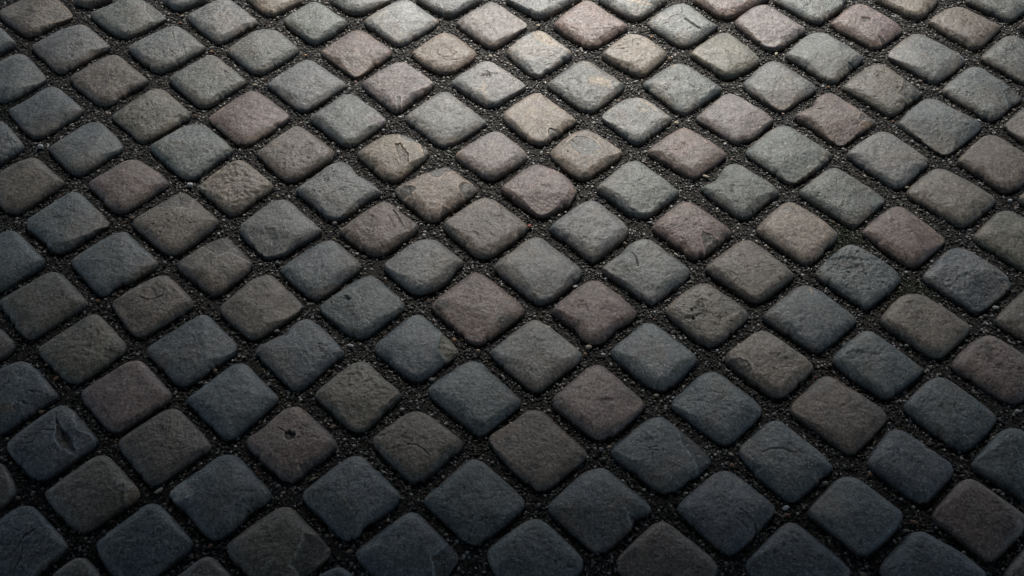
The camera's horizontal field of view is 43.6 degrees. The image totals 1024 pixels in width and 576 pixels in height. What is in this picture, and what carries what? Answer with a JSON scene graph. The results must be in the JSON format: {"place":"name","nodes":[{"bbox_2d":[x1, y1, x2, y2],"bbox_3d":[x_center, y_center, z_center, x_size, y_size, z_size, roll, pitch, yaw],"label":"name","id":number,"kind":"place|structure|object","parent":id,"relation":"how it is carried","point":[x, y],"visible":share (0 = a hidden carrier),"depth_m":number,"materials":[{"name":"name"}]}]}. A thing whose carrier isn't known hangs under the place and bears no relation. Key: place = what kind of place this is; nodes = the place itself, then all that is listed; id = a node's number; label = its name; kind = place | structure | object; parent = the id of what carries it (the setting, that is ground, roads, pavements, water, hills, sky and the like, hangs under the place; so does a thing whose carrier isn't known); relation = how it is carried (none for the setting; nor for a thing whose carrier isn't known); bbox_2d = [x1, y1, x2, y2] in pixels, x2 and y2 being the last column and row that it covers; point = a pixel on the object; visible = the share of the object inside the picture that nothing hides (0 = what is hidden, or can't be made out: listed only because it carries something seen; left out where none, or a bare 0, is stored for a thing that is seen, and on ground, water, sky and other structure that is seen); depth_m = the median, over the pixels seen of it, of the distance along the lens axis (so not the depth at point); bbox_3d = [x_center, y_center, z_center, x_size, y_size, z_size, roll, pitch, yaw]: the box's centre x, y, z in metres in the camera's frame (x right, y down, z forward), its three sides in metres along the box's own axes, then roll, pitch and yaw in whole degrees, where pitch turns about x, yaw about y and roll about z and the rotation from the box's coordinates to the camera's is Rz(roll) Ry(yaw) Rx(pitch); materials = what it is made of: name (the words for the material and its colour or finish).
{"place":"outdoors","nodes":[
{"label":"outdoors","id":0,"kind":"place"},
{"bbox_2d":[0,0,1023,575],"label":"ground","id":1,"kind":"structure","parent":0,"point":[734,448],"depth_m":2.04,"materials":[{"name":"black gravel"}]},
{"bbox_2d":[0,361,58,435],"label":"cobblestone","id":2,"kind":"object","parent":1,"relation":"on","point":[27,391],"visible":1,"depth_m":1.92,"materials":[{"name":"stone"}]},
{"bbox_2d":[0,158,65,215],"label":"cobblestone","id":3,"kind":"object","parent":1,"relation":"on","point":[28,184],"visible":1,"depth_m":2.19,"materials":[{"name":"stone"}]},
{"bbox_2d":[0,506,69,575],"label":"cobblestone","id":4,"kind":"object","parent":1,"relation":"on","point":[33,542],"visible":1,"depth_m":1.76,"materials":[{"name":"stone"}]},
{"bbox_2d":[0,272,88,340],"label":"cobblestone","id":5,"kind":"object","parent":1,"relation":"on","point":[39,307],"visible":1,"depth_m":2.02,"materials":[{"name":"stone"}]},
{"bbox_2d":[7,406,98,482],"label":"cobblestone","id":6,"kind":"object","parent":1,"relation":"on","point":[55,442],"visible":1,"depth_m":1.86,"materials":[{"name":"stone"}]},
{"bbox_2d":[26,192,109,254],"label":"cobblestone","id":7,"kind":"object","parent":1,"relation":"on","point":[68,222],"visible":1,"depth_m":2.13,"materials":[{"name":"stone"}]},
{"bbox_2d":[39,314,127,384],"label":"cobblestone","id":8,"kind":"object","parent":1,"relation":"on","point":[85,349],"visible":1,"depth_m":1.97,"materials":[{"name":"stone"}]},
{"bbox_2d":[49,122,123,177],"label":"cobblestone","id":9,"kind":"object","parent":1,"relation":"on","point":[84,150],"visible":1,"depth_m":2.25,"materials":[{"name":"stone"}]},
{"bbox_2d":[45,455,140,533],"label":"cobblestone","id":10,"kind":"object","parent":1,"relation":"on","point":[93,494],"visible":1,"depth_m":1.81,"materials":[{"name":"stone"}]},
{"bbox_2d":[70,55,148,107],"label":"cobblestone","id":11,"kind":"object","parent":1,"relation":"on","point":[109,81],"visible":0.98,"depth_m":2.36,"materials":[{"name":"stone"}]},
{"bbox_2d":[70,232,159,297],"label":"cobblestone","id":12,"kind":"object","parent":1,"relation":"on","point":[107,266],"visible":1,"depth_m":2.08,"materials":[{"name":"stone"}]},
{"bbox_2d":[81,361,172,433],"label":"cobblestone","id":13,"kind":"object","parent":1,"relation":"on","point":[125,397],"visible":0.99,"depth_m":1.92,"materials":[{"name":"stone"}]},
{"bbox_2d":[89,160,169,215],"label":"cobblestone","id":14,"kind":"object","parent":1,"relation":"on","point":[124,188],"visible":1,"depth_m":2.19,"materials":[{"name":"stone"}]},
{"bbox_2d":[95,503,193,575],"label":"cobblestone","id":15,"kind":"object","parent":1,"relation":"on","point":[153,539],"visible":1,"depth_m":1.76,"materials":[{"name":"stone"}]},
{"bbox_2d":[112,89,191,144],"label":"cobblestone","id":16,"kind":"object","parent":1,"relation":"on","point":[152,115],"visible":0.99,"depth_m":2.30,"materials":[{"name":"stone"}]},
{"bbox_2d":[112,276,194,338],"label":"cobblestone","id":17,"kind":"object","parent":1,"relation":"on","point":[152,306],"visible":1,"depth_m":2.02,"materials":[{"name":"stone"}]},
{"bbox_2d":[118,409,211,487],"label":"cobblestone","id":18,"kind":"object","parent":1,"relation":"on","point":[160,448],"visible":1,"depth_m":1.86,"materials":[{"name":"stone"}]},
{"bbox_2d":[133,193,219,257],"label":"cobblestone","id":19,"kind":"object","parent":1,"relation":"on","point":[178,225],"visible":1,"depth_m":2.13,"materials":[{"name":"stone"}]},
{"bbox_2d":[150,124,232,181],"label":"cobblestone","id":20,"kind":"object","parent":1,"relation":"on","point":[190,153],"visible":0.99,"depth_m":2.24,"materials":[{"name":"stone"}]},
{"bbox_2d":[147,315,237,387],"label":"cobblestone","id":21,"kind":"object","parent":1,"relation":"on","point":[193,352],"visible":1,"depth_m":1.97,"materials":[{"name":"stone"}]},
{"bbox_2d":[169,55,246,109],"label":"cobblestone","id":22,"kind":"object","parent":1,"relation":"on","point":[208,82],"visible":1,"depth_m":2.35,"materials":[{"name":"stone"}]},
{"bbox_2d":[177,238,252,297],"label":"cobblestone","id":23,"kind":"object","parent":1,"relation":"on","point":[221,267],"visible":1,"depth_m":2.07,"materials":[{"name":"stone"}]},
{"bbox_2d":[170,454,271,541],"bbox_3d":[-0.412,0.297,1.823,0.112,0.032,0.116,-38,60,-26],"label":"cobblestone","id":24,"kind":"object","parent":1,"relation":"on","point":[220,498],"visible":1,"depth_m":1.81,"materials":[{"name":"stone"}]},
{"bbox_2d":[186,363,278,441],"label":"cobblestone","id":25,"kind":"object","parent":1,"relation":"on","point":[234,402],"visible":1,"depth_m":1.91,"materials":[{"name":"stone"}]},
{"bbox_2d":[199,160,273,216],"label":"cobblestone","id":26,"kind":"object","parent":1,"relation":"on","point":[236,188],"visible":0.99,"depth_m":2.19,"materials":[{"name":"stone"}]},
{"bbox_2d":[209,91,290,146],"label":"cobblestone","id":27,"kind":"object","parent":1,"relation":"on","point":[249,118],"visible":1,"depth_m":2.29,"materials":[{"name":"stone"}]},
{"bbox_2d":[220,275,302,340],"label":"cobblestone","id":28,"kind":"object","parent":1,"relation":"on","point":[260,308],"visible":1,"depth_m":2.02,"materials":[{"name":"stone"}]},
{"bbox_2d":[226,507,330,575],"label":"cobblestone","id":29,"kind":"object","parent":1,"relation":"on","point":[284,541],"visible":1,"depth_m":1.76,"materials":[{"name":"stone"}]},
{"bbox_2d":[239,200,321,259],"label":"cobblestone","id":30,"kind":"object","parent":1,"relation":"on","point":[275,229],"visible":1,"depth_m":2.12,"materials":[{"name":"stone"}]},
{"bbox_2d":[246,406,337,483],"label":"cobblestone","id":31,"kind":"object","parent":1,"relation":"on","point":[293,445],"visible":1,"depth_m":1.86,"materials":[{"name":"stone"}]},
{"bbox_2d":[257,126,334,182],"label":"cobblestone","id":32,"kind":"object","parent":1,"relation":"on","point":[296,154],"visible":0.99,"depth_m":2.23,"materials":[{"name":"stone"}]},
{"bbox_2d":[255,319,344,391],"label":"cobblestone","id":33,"kind":"object","parent":1,"relation":"on","point":[301,355],"visible":1,"depth_m":1.97,"materials":[{"name":"stone"}]},
{"bbox_2d":[267,60,346,113],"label":"cobblestone","id":34,"kind":"object","parent":1,"relation":"on","point":[306,86],"visible":0.99,"depth_m":2.35,"materials":[{"name":"stone"}]},
{"bbox_2d":[281,240,361,300],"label":"cobblestone","id":35,"kind":"object","parent":1,"relation":"on","point":[321,271],"visible":0.98,"depth_m":2.07,"materials":[{"name":"stone"}]},
{"bbox_2d":[296,162,380,222],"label":"cobblestone","id":36,"kind":"object","parent":1,"relation":"on","point":[338,192],"visible":1,"depth_m":2.18,"materials":[{"name":"stone"}]},
{"bbox_2d":[310,94,386,148],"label":"cobblestone","id":37,"kind":"object","parent":1,"relation":"on","point":[347,121],"visible":1,"depth_m":2.29,"materials":[{"name":"stone"}]},
{"bbox_2d":[303,456,400,542],"bbox_3d":[-0.227,0.299,1.821,0.108,0.033,0.111,-37,60,-26],"label":"cobblestone","id":38,"kind":"object","parent":1,"relation":"on","point":[348,500],"visible":1,"depth_m":1.81,"materials":[{"name":"stone"}]},
{"bbox_2d":[315,361,401,433],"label":"cobblestone","id":39,"kind":"object","parent":1,"relation":"on","point":[360,397],"visible":1,"depth_m":1.92,"materials":[{"name":"stone"}]},
{"bbox_2d":[319,276,404,340],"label":"cobblestone","id":40,"kind":"object","parent":1,"relation":"on","point":[363,308],"visible":1,"depth_m":2.02,"materials":[{"name":"stone"}]},
{"bbox_2d":[339,202,418,257],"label":"cobblestone","id":41,"kind":"object","parent":1,"relation":"on","point":[381,229],"visible":0.99,"depth_m":2.12,"materials":[{"name":"stone"}]},
{"bbox_2d":[356,512,457,575],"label":"cobblestone","id":42,"kind":"object","parent":1,"relation":"on","point":[411,544],"visible":1,"depth_m":1.75,"materials":[{"name":"stone"}]},
{"bbox_2d":[374,315,458,382],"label":"cobblestone","id":43,"kind":"object","parent":1,"relation":"on","point":[417,348],"visible":0.99,"depth_m":1.97,"materials":[{"name":"stone"}]},
{"bbox_2d":[372,411,463,484],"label":"cobblestone","id":44,"kind":"object","parent":1,"relation":"on","point":[415,448],"visible":1,"depth_m":1.86,"materials":[{"name":"stone"}]},
{"bbox_2d":[384,239,463,295],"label":"cobblestone","id":45,"kind":"object","parent":1,"relation":"on","point":[424,267],"visible":0.99,"depth_m":2.07,"materials":[{"name":"stone"}]},
{"bbox_2d":[395,167,477,223],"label":"cobblestone","id":46,"kind":"object","parent":1,"relation":"on","point":[436,195],"visible":1,"depth_m":2.18,"materials":[{"name":"stone"}]},
{"bbox_2d":[405,92,486,148],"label":"cobblestone","id":47,"kind":"object","parent":1,"relation":"on","point":[444,120],"visible":1,"depth_m":2.29,"materials":[{"name":"stone"}]},
{"bbox_2d":[423,459,524,545],"bbox_3d":[-0.052,0.305,1.816,0.109,0.033,0.115,-38,60,-26],"label":"cobblestone","id":48,"kind":"object","parent":1,"relation":"on","point":[474,502],"visible":1,"depth_m":1.80,"materials":[{"name":"stone"}]},
{"bbox_2d":[428,361,520,437],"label":"cobblestone","id":49,"kind":"object","parent":1,"relation":"on","point":[477,399],"visible":1,"depth_m":1.91,"materials":[{"name":"stone"}]},
{"bbox_2d":[431,273,524,346],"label":"cobblestone","id":50,"kind":"object","parent":1,"relation":"on","point":[476,309],"visible":1,"depth_m":2.02,"materials":[{"name":"stone"}]},
{"bbox_2d":[443,198,527,260],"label":"cobblestone","id":51,"kind":"object","parent":1,"relation":"on","point":[486,229],"visible":1,"depth_m":2.13,"materials":[{"name":"stone"}]},
{"bbox_2d":[487,519,582,575],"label":"cobblestone","id":52,"kind":"object","parent":1,"relation":"on","point":[535,547],"visible":1,"depth_m":1.75,"materials":[{"name":"stone"}]},
{"bbox_2d":[490,320,581,393],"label":"cobblestone","id":53,"kind":"object","parent":1,"relation":"on","point":[535,356],"visible":1,"depth_m":1.96,"materials":[{"name":"stone"}]},
{"bbox_2d":[493,237,581,305],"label":"cobblestone","id":54,"kind":"object","parent":1,"relation":"on","point":[538,271],"visible":1,"depth_m":2.07,"materials":[{"name":"stone"}]},
{"bbox_2d":[489,410,586,491],"bbox_3d":[0.036,0.237,1.872,0.104,0.032,0.125,-35,59,-25],"label":"cobblestone","id":55,"kind":"object","parent":1,"relation":"on","point":[537,450],"visible":1,"depth_m":1.86,"materials":[{"name":"stone"}]},
{"bbox_2d":[501,165,576,219],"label":"cobblestone","id":56,"kind":"object","parent":1,"relation":"on","point":[541,192],"visible":1,"depth_m":2.18,"materials":[{"name":"stone"}]},
{"bbox_2d":[547,61,624,113],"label":"cobblestone","id":57,"kind":"object","parent":1,"relation":"on","point":[586,87],"visible":1,"depth_m":2.35,"materials":[{"name":"stone"}]},
{"bbox_2d":[549,200,628,263],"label":"cobblestone","id":58,"kind":"object","parent":1,"relation":"on","point":[591,231],"visible":1,"depth_m":2.12,"materials":[{"name":"stone"}]},
{"bbox_2d":[551,281,636,345],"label":"cobblestone","id":59,"kind":"object","parent":1,"relation":"on","point":[595,313],"visible":1,"depth_m":2.02,"materials":[{"name":"stone"}]},
{"bbox_2d":[552,365,644,441],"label":"cobblestone","id":60,"kind":"object","parent":1,"relation":"on","point":[598,403],"visible":1,"depth_m":1.91,"materials":[{"name":"stone"}]},
{"bbox_2d":[548,468,650,554],"bbox_3d":[0.122,0.314,1.810,0.113,0.031,0.112,-38,60,-26],"label":"cobblestone","id":61,"kind":"object","parent":1,"relation":"on","point":[598,510],"visible":1,"depth_m":1.80,"materials":[{"name":"stone"}]},
{"bbox_2d":[596,161,678,219],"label":"cobblestone","id":62,"kind":"object","parent":1,"relation":"on","point":[637,190],"visible":0.99,"depth_m":2.18,"materials":[{"name":"stone"}]},
{"bbox_2d":[602,239,689,305],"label":"cobblestone","id":63,"kind":"object","parent":1,"relation":"on","point":[649,272],"visible":1,"depth_m":2.07,"materials":[{"name":"stone"}]},
{"bbox_2d":[610,323,697,392],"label":"cobblestone","id":64,"kind":"object","parent":1,"relation":"on","point":[651,356],"visible":1,"depth_m":1.96,"materials":[{"name":"stone"}]},
{"bbox_2d":[611,417,710,494],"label":"cobblestone","id":65,"kind":"object","parent":1,"relation":"on","point":[661,455],"visible":1,"depth_m":1.85,"materials":[{"name":"stone"}]},
{"bbox_2d":[616,522,717,575],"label":"cobblestone","id":66,"kind":"object","parent":1,"relation":"on","point":[661,549],"visible":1,"depth_m":1.75,"materials":[{"name":"stone"}]},
{"bbox_2d":[643,64,721,115],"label":"cobblestone","id":67,"kind":"object","parent":1,"relation":"on","point":[681,89],"visible":1,"depth_m":2.34,"materials":[{"name":"stone"}]},
{"bbox_2d":[647,128,726,180],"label":"cobblestone","id":68,"kind":"object","parent":1,"relation":"on","point":[689,154],"visible":0.99,"depth_m":2.24,"materials":[{"name":"stone"}]},
{"bbox_2d":[652,202,730,260],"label":"cobblestone","id":69,"kind":"object","parent":1,"relation":"on","point":[691,231],"visible":1,"depth_m":2.12,"materials":[{"name":"stone"}]},
{"bbox_2d":[665,283,748,347],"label":"cobblestone","id":70,"kind":"object","parent":1,"relation":"on","point":[705,315],"visible":1,"depth_m":2.01,"materials":[{"name":"stone"}]},
{"bbox_2d":[671,372,761,445],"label":"cobblestone","id":71,"kind":"object","parent":1,"relation":"on","point":[719,409],"visible":1,"depth_m":1.90,"materials":[{"name":"stone"}]},
{"bbox_2d":[677,471,774,555],"bbox_3d":[0.303,0.317,1.808,0.111,0.031,0.109,-36,59,-25],"label":"cobblestone","id":72,"kind":"object","parent":1,"relation":"on","point":[727,513],"visible":1,"depth_m":1.79,"materials":[{"name":"stone"}]},
{"bbox_2d":[701,164,778,220],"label":"cobblestone","id":73,"kind":"object","parent":1,"relation":"on","point":[739,192],"visible":1,"depth_m":2.18,"materials":[{"name":"stone"}]},
{"bbox_2d":[705,240,793,304],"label":"cobblestone","id":74,"kind":"object","parent":1,"relation":"on","point":[749,272],"visible":1,"depth_m":2.07,"materials":[{"name":"stone"}]},
{"bbox_2d":[724,331,812,399],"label":"cobblestone","id":75,"kind":"object","parent":1,"relation":"on","point":[770,365],"visible":1,"depth_m":1.95,"materials":[{"name":"stone"}]},
{"bbox_2d":[738,420,832,503],"bbox_3d":[0.394,0.252,1.859,0.101,0.034,0.118,-36,60,-26],"label":"cobblestone","id":76,"kind":"object","parent":1,"relation":"on","point":[785,463],"visible":1,"depth_m":1.84,"materials":[{"name":"stone"}]},
{"bbox_2d":[745,125,831,185],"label":"cobblestone","id":77,"kind":"object","parent":1,"relation":"on","point":[788,155],"visible":0.99,"depth_m":2.24,"materials":[{"name":"stone"}]},
{"bbox_2d":[756,202,837,266],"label":"cobblestone","id":78,"kind":"object","parent":1,"relation":"on","point":[798,234],"visible":1,"depth_m":2.12,"materials":[{"name":"stone"}]},
{"bbox_2d":[745,522,850,575],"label":"cobblestone","id":79,"kind":"object","parent":1,"relation":"on","point":[790,549],"visible":1,"depth_m":1.75,"materials":[{"name":"stone"}]},
{"bbox_2d":[762,285,855,353],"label":"cobblestone","id":80,"kind":"object","parent":1,"relation":"on","point":[811,319],"visible":1,"depth_m":2.01,"materials":[{"name":"stone"}]},
{"bbox_2d":[784,32,862,85],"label":"cobblestone","id":81,"kind":"object","parent":1,"relation":"on","point":[827,59],"visible":1,"depth_m":2.40,"materials":[{"name":"stone"}]},
{"bbox_2d":[793,93,875,147],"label":"cobblestone","id":82,"kind":"object","parent":1,"relation":"on","point":[835,120],"visible":1,"depth_m":2.29,"materials":[{"name":"stone"}]},
{"bbox_2d":[789,376,886,455],"bbox_3d":[0.487,0.189,1.911,0.122,0.031,0.104,37,60,26],"label":"cobblestone","id":83,"kind":"object","parent":1,"relation":"on","point":[838,415],"visible":1,"depth_m":1.90,"materials":[{"name":"stone"}]},
{"bbox_2d":[799,168,884,228],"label":"cobblestone","id":84,"kind":"object","parent":1,"relation":"on","point":[842,198],"visible":1,"depth_m":2.17,"materials":[{"name":"stone"}]},
{"bbox_2d":[807,477,902,556],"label":"cobblestone","id":85,"kind":"object","parent":1,"relation":"on","point":[856,517],"visible":1,"depth_m":1.79,"materials":[{"name":"stone"}]},
{"bbox_2d":[815,245,900,310],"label":"cobblestone","id":86,"kind":"object","parent":1,"relation":"on","point":[860,278],"visible":1,"depth_m":2.06,"materials":[{"name":"stone"}]},
{"bbox_2d":[831,331,922,399],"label":"cobblestone","id":87,"kind":"object","parent":1,"relation":"on","point":[874,365],"visible":1,"depth_m":1.95,"materials":[{"name":"stone"}]},
{"bbox_2d":[842,64,921,117],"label":"cobblestone","id":88,"kind":"object","parent":1,"relation":"on","point":[884,90],"visible":1,"depth_m":2.34,"materials":[{"name":"stone"}]},
{"bbox_2d":[846,132,928,189],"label":"cobblestone","id":89,"kind":"object","parent":1,"relation":"on","point":[889,160],"visible":1,"depth_m":2.23,"materials":[{"name":"stone"}]},
{"bbox_2d":[861,206,944,268],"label":"cobblestone","id":90,"kind":"object","parent":1,"relation":"on","point":[905,237],"visible":0.99,"depth_m":2.12,"materials":[{"name":"stone"}]},
{"bbox_2d":[866,429,953,504],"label":"cobblestone","id":91,"kind":"object","parent":1,"relation":"on","point":[907,466],"visible":1,"depth_m":1.84,"materials":[{"name":"stone"}]},
{"bbox_2d":[879,294,969,359],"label":"cobblestone","id":92,"kind":"object","parent":1,"relation":"on","point":[924,326],"visible":1,"depth_m":2.00,"materials":[{"name":"stone"}]},
{"bbox_2d":[879,531,986,575],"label":"cobblestone","id":93,"kind":"object","parent":1,"relation":"on","point":[921,553],"visible":1,"depth_m":1.74,"materials":[{"name":"stone"}]},
{"bbox_2d":[896,99,981,156],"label":"cobblestone","id":94,"kind":"object","parent":1,"relation":"on","point":[940,128],"visible":1,"depth_m":2.28,"materials":[{"name":"stone"}]},
{"bbox_2d":[903,377,996,453],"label":"cobblestone","id":95,"kind":"object","parent":1,"relation":"on","point":[951,415],"visible":1,"depth_m":1.90,"materials":[{"name":"stone"}]},
{"bbox_2d":[906,169,994,228],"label":"cobblestone","id":96,"kind":"object","parent":1,"relation":"on","point":[955,200],"visible":1,"depth_m":2.17,"materials":[{"name":"stone"}]},
{"bbox_2d":[922,248,1011,313],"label":"cobblestone","id":97,"kind":"object","parent":1,"relation":"on","point":[970,282],"visible":0.99,"depth_m":2.06,"materials":[{"name":"stone"}]},
{"bbox_2d":[931,479,1023,562],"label":"cobblestone","id":98,"kind":"object","parent":1,"relation":"on","point":[979,520],"visible":1,"depth_m":1.78,"materials":[{"name":"stone"}]},
{"bbox_2d":[941,67,1020,122],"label":"cobblestone","id":99,"kind":"object","parent":1,"relation":"on","point":[980,93],"visible":0.99,"depth_m":2.33,"materials":[{"name":"stone"}]},
{"bbox_2d":[950,335,1023,403],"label":"cobblestone","id":100,"kind":"object","parent":1,"relation":"on","point":[992,366],"visible":1,"depth_m":1.95,"materials":[{"name":"stone"}]},
{"bbox_2d":[957,135,1023,193],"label":"cobblestone","id":101,"kind":"object","parent":1,"relation":"on","point":[994,163],"visible":1,"depth_m":2.22,"materials":[{"name":"stone"}]},
{"bbox_2d":[970,428,1023,501],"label":"cobblestone","id":102,"kind":"object","parent":1,"relation":"on","point":[998,461],"visible":1,"depth_m":1.84,"materials":[{"name":"stone"}]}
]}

